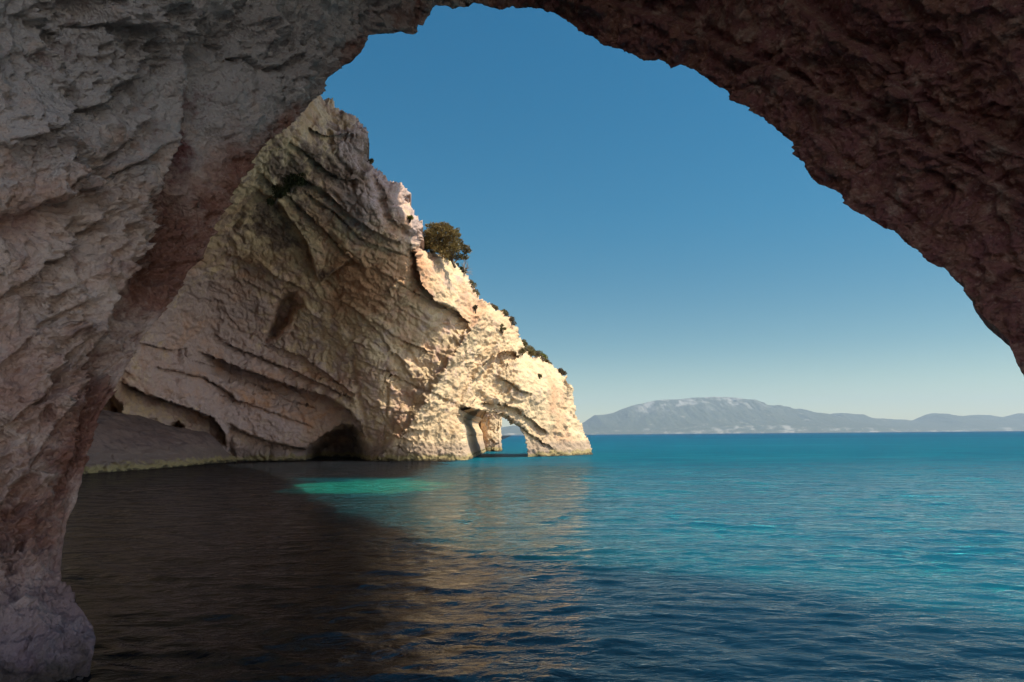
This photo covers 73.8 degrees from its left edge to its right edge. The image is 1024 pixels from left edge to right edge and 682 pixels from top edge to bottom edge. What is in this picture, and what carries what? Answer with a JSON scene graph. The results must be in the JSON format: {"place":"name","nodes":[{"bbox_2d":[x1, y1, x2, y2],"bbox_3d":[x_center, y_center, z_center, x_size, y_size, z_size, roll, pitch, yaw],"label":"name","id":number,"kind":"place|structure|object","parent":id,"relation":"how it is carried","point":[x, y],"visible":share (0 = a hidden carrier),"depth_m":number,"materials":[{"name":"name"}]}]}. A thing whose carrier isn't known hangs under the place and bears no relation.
{"place":"outdoors","nodes":[
{"label":"outdoors","id":0,"kind":"place"},
{"bbox_2d":[83,95,592,473],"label":"cliff","id":1,"kind":"structure","parent":0,"point":[328,310],"depth_m":68.88,"materials":[{"name":"beige stone"}]},
{"bbox_2d":[266,192,283,205],"bbox_3d":[-19.809,-11.992,57.331,1.584,1.370,1.275,0,-8,0],"label":"shrub","id":2,"kind":"object","parent":1,"relation":"on","point":[270,201],"visible":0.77,"depth_m":57.11,"materials":[{"name":"green plant"}]},
{"bbox_2d":[270,173,308,196],"bbox_3d":[-18.353,-12.958,56.459,2.877,2.277,2.479,0,-8,0],"label":"shrub","id":3,"kind":"object","parent":1,"relation":"on","point":[295,180],"visible":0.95,"depth_m":56.11,"materials":[{"name":"green plant"}]},
{"bbox_2d":[407,214,413,222],"bbox_3d":[-9.262,-11.019,61.455,0.912,0.850,0.868,0,-8,0],"label":"shrub","id":4,"kind":"object","parent":1,"relation":"on","point":[411,217],"visible":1,"depth_m":61.32,"materials":[{"name":"green plant"}]},
{"bbox_2d":[423,221,471,267],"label":"shrub","id":5,"kind":"object","parent":1,"relation":"on","point":[447,233],"visible":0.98,"depth_m":70.00,"materials":[{"name":"green plant"}]},
{"bbox_2d":[456,263,468,273],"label":"shrub","id":6,"kind":"object","parent":1,"relation":"on","point":[461,267],"visible":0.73,"depth_m":75.58,"materials":[{"name":"green plant"}]},
{"bbox_2d":[461,260,471,275],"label":"dead bush","id":7,"kind":"object","parent":1,"relation":"on","point":[463,264],"visible":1,"depth_m":70.47,"materials":[{"name":"grey plant"}]},
{"bbox_2d":[469,279,479,296],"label":"shrub","id":8,"kind":"object","parent":1,"relation":"on","point":[472,283],"visible":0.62,"depth_m":77.05,"materials":[{"name":"green plant"}]},
{"bbox_2d":[500,323,505,332],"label":"shrub","id":9,"kind":"object","parent":1,"relation":"on","point":[502,329],"visible":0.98,"depth_m":77.62,"materials":[{"name":"green plant"}]},
{"bbox_2d":[500,309,508,315],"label":"shrub","id":10,"kind":"object","parent":1,"relation":"on","point":[506,312],"visible":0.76,"depth_m":80.05,"materials":[{"name":"green plant"}]},
{"bbox_2d":[507,316,516,325],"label":"shrub","id":11,"kind":"object","parent":1,"relation":"on","point":[512,319],"visible":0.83,"depth_m":80.15,"materials":[{"name":"green plant"}]},
{"bbox_2d":[518,347,526,354],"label":"shrub","id":12,"kind":"object","parent":1,"relation":"on","point":[522,349],"visible":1,"depth_m":79.54,"materials":[{"name":"green plant"}]},
{"bbox_2d":[521,339,536,356],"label":"shrub","id":13,"kind":"object","parent":1,"relation":"on","point":[531,350],"visible":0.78,"depth_m":82.85,"materials":[{"name":"green plant"}]},
{"bbox_2d":[535,350,544,361],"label":"shrub","id":14,"kind":"object","parent":1,"relation":"on","point":[539,355],"visible":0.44,"depth_m":84.09,"materials":[{"name":"green plant"}]},
{"bbox_2d":[537,350,547,358],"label":"shrub","id":15,"kind":"object","parent":1,"relation":"on","point":[544,355],"visible":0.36,"depth_m":85.99,"materials":[{"name":"green plant"}]},
{"bbox_2d":[558,368,566,375],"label":"shrub","id":16,"kind":"object","parent":1,"relation":"on","point":[562,371],"visible":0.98,"depth_m":86.66,"materials":[{"name":"green plant"}]},
{"bbox_2d":[0,0,1023,681],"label":"sea arch","id":17,"kind":"structure","parent":0,"point":[136,136],"depth_m":10.43,"materials":[{"name":"grey stone"}]},
{"bbox_2d":[56,431,1023,681],"bbox_3d":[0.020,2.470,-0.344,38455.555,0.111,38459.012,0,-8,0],"label":"sea","id":18,"kind":"structure","parent":0,"point":[823,557],"depth_m":13.29,"materials":[{"name":"liquid"}]},
{"bbox_2d":[321,3,1023,426],"label":"sky","id":19,"kind":"structure","parent":0,"point":[644,230],"materials":[{"name":"blue"}]},
{"bbox_2d":[501,397,978,434],"bbox_3d":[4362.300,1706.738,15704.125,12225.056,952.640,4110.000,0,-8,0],"label":"mountain","id":20,"kind":"structure","parent":0,"point":[707,415],"depth_m":14639.04,"materials":[{"name":"grey stone"}]},
{"bbox_2d":[832,413,1023,430],"bbox_3d":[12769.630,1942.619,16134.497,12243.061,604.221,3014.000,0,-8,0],"label":"hills","id":21,"kind":"structure","parent":0,"point":[1014,422],"depth_m":15776.89,"materials":[{"name":"grey stone"}]}
]}

